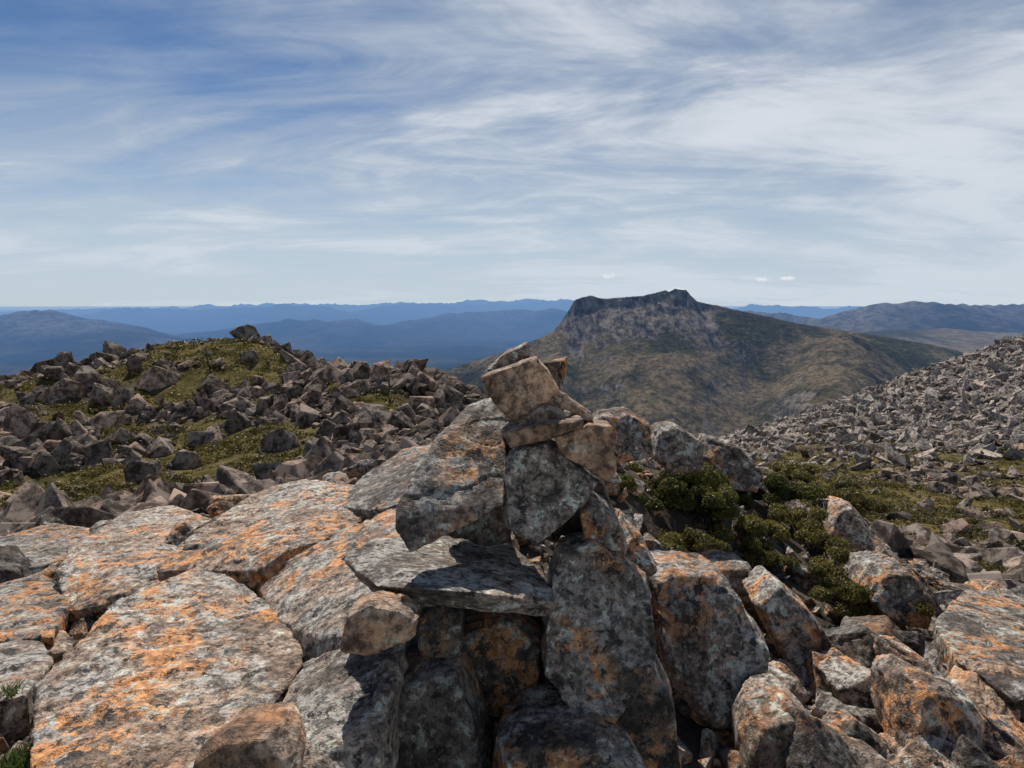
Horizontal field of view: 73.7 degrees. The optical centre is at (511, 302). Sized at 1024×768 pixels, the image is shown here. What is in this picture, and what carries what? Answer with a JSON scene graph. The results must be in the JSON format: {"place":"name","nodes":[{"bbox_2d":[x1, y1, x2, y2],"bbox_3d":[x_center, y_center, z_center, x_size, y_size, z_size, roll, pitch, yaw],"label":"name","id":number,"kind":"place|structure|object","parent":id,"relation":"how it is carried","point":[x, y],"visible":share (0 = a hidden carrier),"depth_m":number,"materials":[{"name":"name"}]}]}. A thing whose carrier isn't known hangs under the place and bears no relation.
{"place":"outdoors","nodes":[
{"label":"outdoors","id":0,"kind":"place"},
{"bbox_2d":[0,298,1023,767],"bbox_3d":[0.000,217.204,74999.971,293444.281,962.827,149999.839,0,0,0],"label":"ground","id":1,"kind":"structure","parent":0,"point":[446,336],"depth_m":7692.17,"materials":[{"name":"green plant"}]},
{"bbox_2d":[0,337,415,507],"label":"heath vegetation","id":2,"kind":"object","parent":1,"relation":"on","point":[210,446],"visible":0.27,"depth_m":26.50,"materials":[{"name":"green plant"}]},
{"bbox_2d":[0,324,509,536],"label":"rocky hill boulders","id":3,"kind":"object","parent":1,"relation":"on","point":[31,443],"visible":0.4,"depth_m":26.85,"materials":[{"name":"grey stone"}]},
{"bbox_2d":[0,458,946,767],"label":"stone rubble","id":4,"kind":"object","parent":1,"relation":"on","point":[712,742],"visible":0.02,"depth_m":2.57,"materials":[{"name":"grey stone"}]},
{"bbox_2d":[494,667,552,731],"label":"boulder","id":5,"kind":"object","parent":1,"relation":"on","point":[498,719],"visible":0.01,"depth_m":2.18,"materials":[{"name":"black stone"}]},
{"bbox_2d":[619,460,757,531],"bbox_3d":[1.127,1.213,4.487,0.942,0.612,0.736,0,0,20],"label":"alpine shrub","id":6,"kind":"object","parent":1,"relation":"on","point":[710,493],"visible":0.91,"depth_m":4.36,"materials":[{"name":"green plant"}]},
{"bbox_2d":[651,513,826,577],"bbox_3d":[1.316,1.528,4.247,1.050,0.408,0.888,0,0,0],"label":"alpine shrub","id":7,"kind":"object","parent":1,"relation":"on","point":[752,528],"visible":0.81,"depth_m":4.16,"materials":[{"name":"green plant"}]},
{"bbox_2d":[734,472,836,513],"bbox_3d":[2.102,1.517,5.487,0.947,0.436,0.535,0,0,0],"label":"alpine shrub","id":8,"kind":"object","parent":1,"relation":"on","point":[779,487],"visible":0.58,"depth_m":5.40,"materials":[{"name":"green plant"}]},
{"bbox_2d":[653,419,1023,588],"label":"col boulders","id":9,"kind":"object","parent":1,"relation":"on","point":[961,566],"visible":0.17,"depth_m":24.06,"materials":[{"name":"grey stone"}]},
{"bbox_2d":[768,458,908,517],"bbox_3d":[4.091,2.354,8.569,1.306,0.819,1.414,0,0,0],"label":"alpine shrub","id":10,"kind":"object","parent":1,"relation":"on","point":[849,491],"visible":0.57,"depth_m":8.49,"materials":[{"name":"green plant"}]},
{"bbox_2d":[817,647,874,707],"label":"boulder","id":11,"kind":"object","parent":1,"relation":"on","point":[847,680],"visible":0.42,"depth_m":2.62,"materials":[{"name":"grey stone"}]},
{"bbox_2d":[767,498,935,625],"bbox_3d":[2.086,1.662,4.426,0.635,0.437,1.654,0,0,11],"label":"alpine shrub","id":12,"kind":"object","parent":1,"relation":"on","point":[845,592],"visible":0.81,"depth_m":4.21,"materials":[{"name":"green plant"}]},
{"bbox_2d":[720,334,1023,480],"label":"scree slope","id":13,"kind":"structure","parent":1,"relation":"on","point":[869,417],"depth_m":120.84,"materials":[{"name":"stone"}]},
{"bbox_2d":[752,419,1023,572],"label":"heath vegetation","id":14,"kind":"object","parent":1,"relation":"on","point":[938,522],"visible":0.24,"depth_m":32.70,"materials":[{"name":"green plant"}]},
{"bbox_2d":[0,442,1023,767],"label":"boulder field","id":15,"kind":"structure","parent":0,"point":[840,734],"depth_m":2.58,"materials":[{"name":"grey stone"}]},
{"bbox_2d":[0,639,53,742],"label":"boulder","id":16,"kind":"object","parent":15,"relation":"on","point":[32,661],"visible":0.41,"depth_m":2.22,"materials":[{"name":"grey stone"}]},
{"bbox_2d":[0,678,32,767],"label":"grass tuft","id":17,"kind":"object","parent":16,"relation":"on","point":[18,758],"visible":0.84,"depth_m":1.69,"materials":[{"name":"green plant"}]},
{"bbox_2d":[0,575,69,645],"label":"boulder","id":18,"kind":"object","parent":15,"relation":"on","point":[34,607],"visible":0.52,"depth_m":2.86,"materials":[{"name":"grey stone"}]},
{"bbox_2d":[0,523,92,573],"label":"boulder","id":19,"kind":"object","parent":15,"relation":"on","point":[42,546],"visible":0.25,"depth_m":4.56,"materials":[{"name":"grey stone"}]},
{"bbox_2d":[56,529,176,627],"bbox_3d":[-1.962,1.452,3.433,0.523,0.471,1.239,0,0,-26],"label":"boulder","id":20,"kind":"object","parent":15,"relation":"on","point":[99,572],"visible":0.52,"depth_m":3.18,"materials":[{"name":"grey stone"}]},
{"bbox_2d":[132,580,159,595],"bbox_3d":[-1.420,1.200,2.430,0.138,0.159,0.705,0,0,0],"label":"rock slab","id":21,"kind":"object","parent":15,"relation":"on","point":[146,585],"visible":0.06,"depth_m":2.72,"materials":[{"name":"grey stone"}]},
{"bbox_2d":[93,505,210,542],"bbox_3d":[-2.621,1.879,5.015,0.694,0.617,1.398,0,0,-43],"label":"boulder","id":22,"kind":"object","parent":15,"relation":"on","point":[156,523],"visible":0.17,"depth_m":5.08,"materials":[{"name":"grey stone"}]},
{"bbox_2d":[30,565,303,767],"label":"rock slab","id":23,"kind":"object","parent":15,"relation":"on","point":[179,670],"visible":0.87,"depth_m":1.93,"materials":[{"name":"grey stone"}]},
{"bbox_2d":[193,702,305,767],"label":"boulder","id":24,"kind":"object","parent":15,"relation":"on","point":[269,735],"visible":1,"depth_m":1.43,"materials":[{"name":"stone"}]},
{"bbox_2d":[156,479,364,597],"bbox_3d":[-1.155,1.337,3.568,0.937,0.549,1.191,0,0,16],"label":"rock slab","id":25,"kind":"object","parent":15,"relation":"on","point":[267,538],"visible":0.46,"depth_m":3.31,"materials":[{"name":"grey stone"}]},
{"bbox_2d":[260,508,405,662],"bbox_3d":[-0.668,1.254,2.537,0.606,0.682,1.193,0,0,0],"label":"rock slab","id":26,"kind":"object","parent":15,"relation":"on","point":[312,595],"visible":0.27,"depth_m":2.40,"materials":[{"name":"grey stone"}]},
{"bbox_2d":[282,646,408,767],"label":"rock slab","id":27,"kind":"object","parent":15,"relation":"on","point":[347,706],"visible":0.69,"depth_m":1.69,"materials":[{"name":"grey stone"}]},
{"bbox_2d":[342,443,432,519],"bbox_3d":[-0.641,1.278,3.940,0.584,0.804,1.396,0,0,0],"label":"boulder","id":28,"kind":"object","parent":15,"relation":"on","point":[381,488],"visible":0.21,"depth_m":3.77,"materials":[{"name":"grey stone"}]},
{"bbox_2d":[422,426,448,460],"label":"boulder","id":29,"kind":"object","parent":15,"relation":"on","point":[442,432],"visible":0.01,"depth_m":4.29,"materials":[{"name":"grey stone"}]},
{"bbox_2d":[396,619,496,767],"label":"boulder","id":30,"kind":"object","parent":15,"relation":"on","point":[446,720],"visible":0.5,"depth_m":1.79,"materials":[{"name":"grey stone"}]},
{"bbox_2d":[340,342,655,723],"bbox_3d":[-0.044,0.673,2.130,0.951,1.086,0.760,0,0,-14],"label":"stone cairn","id":31,"kind":"object","parent":30,"relation":"on","point":[576,622],"visible":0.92,"depth_m":1.98,"materials":[{"name":"grey stone"}]},
{"bbox_2d":[491,684,647,767],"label":"boulder","id":32,"kind":"object","parent":15,"relation":"on","point":[543,726],"visible":0.87,"depth_m":1.75,"materials":[{"name":"grey stone"}]},
{"bbox_2d":[592,407,653,463],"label":"boulder","id":33,"kind":"object","parent":15,"relation":"on","point":[632,435],"visible":0.77,"depth_m":3.36,"materials":[{"name":"grey stone"}]},
{"bbox_2d":[615,509,657,574],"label":"boulder","id":34,"kind":"object","parent":15,"relation":"on","point":[638,553],"visible":0.39,"depth_m":2.71,"materials":[{"name":"grey stone"}]},
{"bbox_2d":[617,655,681,767],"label":"boulder","id":35,"kind":"object","parent":15,"relation":"on","point":[646,720],"visible":0.27,"depth_m":1.88,"materials":[{"name":"grey stone"}]},
{"bbox_2d":[650,421,703,473],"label":"boulder","id":36,"kind":"object","parent":15,"relation":"on","point":[677,449],"visible":0.9,"depth_m":3.76,"materials":[{"name":"grey stone"}]},
{"bbox_2d":[646,548,769,730],"bbox_3d":[0.731,1.268,2.699,0.457,0.484,0.693,0,0,0],"label":"boulder","id":37,"kind":"object","parent":15,"relation":"on","point":[713,653],"visible":0.83,"depth_m":2.51,"materials":[{"name":"grey stone"}]},
{"bbox_2d":[699,549,751,605],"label":"boulder","id":38,"kind":"object","parent":15,"relation":"on","point":[735,569],"visible":0.42,"depth_m":3.30,"materials":[{"name":"grey stone"}]},
{"bbox_2d":[697,433,761,492],"bbox_3d":[1.619,1.192,5.169,0.472,0.378,0.540,0,0,0],"label":"boulder","id":39,"kind":"object","parent":15,"relation":"on","point":[741,468],"visible":0.69,"depth_m":4.99,"materials":[{"name":"grey stone"}]},
{"bbox_2d":[731,673,810,767],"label":"boulder","id":40,"kind":"object","parent":15,"relation":"on","point":[763,725],"visible":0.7,"depth_m":2.18,"materials":[{"name":"grey stone"}]},
{"bbox_2d":[741,565,829,667],"bbox_3d":[1.196,1.383,3.019,0.301,0.349,0.415,0,0,0],"label":"boulder","id":41,"kind":"object","parent":15,"relation":"on","point":[793,627],"visible":0.94,"depth_m":2.90,"materials":[{"name":"grey stone"}]},
{"bbox_2d":[809,496,874,551],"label":"boulder","id":42,"kind":"object","parent":15,"relation":"on","point":[845,520],"visible":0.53,"depth_m":5.01,"materials":[{"name":"grey stone"}]},
{"bbox_2d":[843,550,935,628],"bbox_3d":[2.124,1.606,3.869,0.371,0.280,0.526,0,0,0],"label":"boulder","id":43,"kind":"object","parent":15,"relation":"on","point":[897,599],"visible":0.86,"depth_m":3.72,"materials":[{"name":"grey stone"}]},
{"bbox_2d":[870,654,993,755],"bbox_3d":[1.446,1.434,2.369,0.314,0.334,0.405,0,0,0],"label":"boulder","id":44,"kind":"object","parent":15,"relation":"on","point":[911,702],"visible":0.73,"depth_m":2.29,"materials":[{"name":"grey stone"}]},
{"bbox_2d":[933,590,1023,722],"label":"rock slab","id":45,"kind":"object","parent":15,"relation":"on","point":[970,627],"visible":0.72,"depth_m":3.15,"materials":[{"name":"grey stone"}]},
{"bbox_2d":[0,0,1023,306],"label":"sky","id":46,"kind":"structure","parent":0,"point":[153,152],"materials":[{"name":"blue"}]},
{"bbox_2d":[444,289,962,437],"bbox_3d":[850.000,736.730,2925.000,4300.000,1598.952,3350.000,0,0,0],"label":"mountain","id":47,"kind":"structure","parent":0,"point":[686,360],"depth_m":2587.64,"materials":[{"name":"green plant"}]}
]}

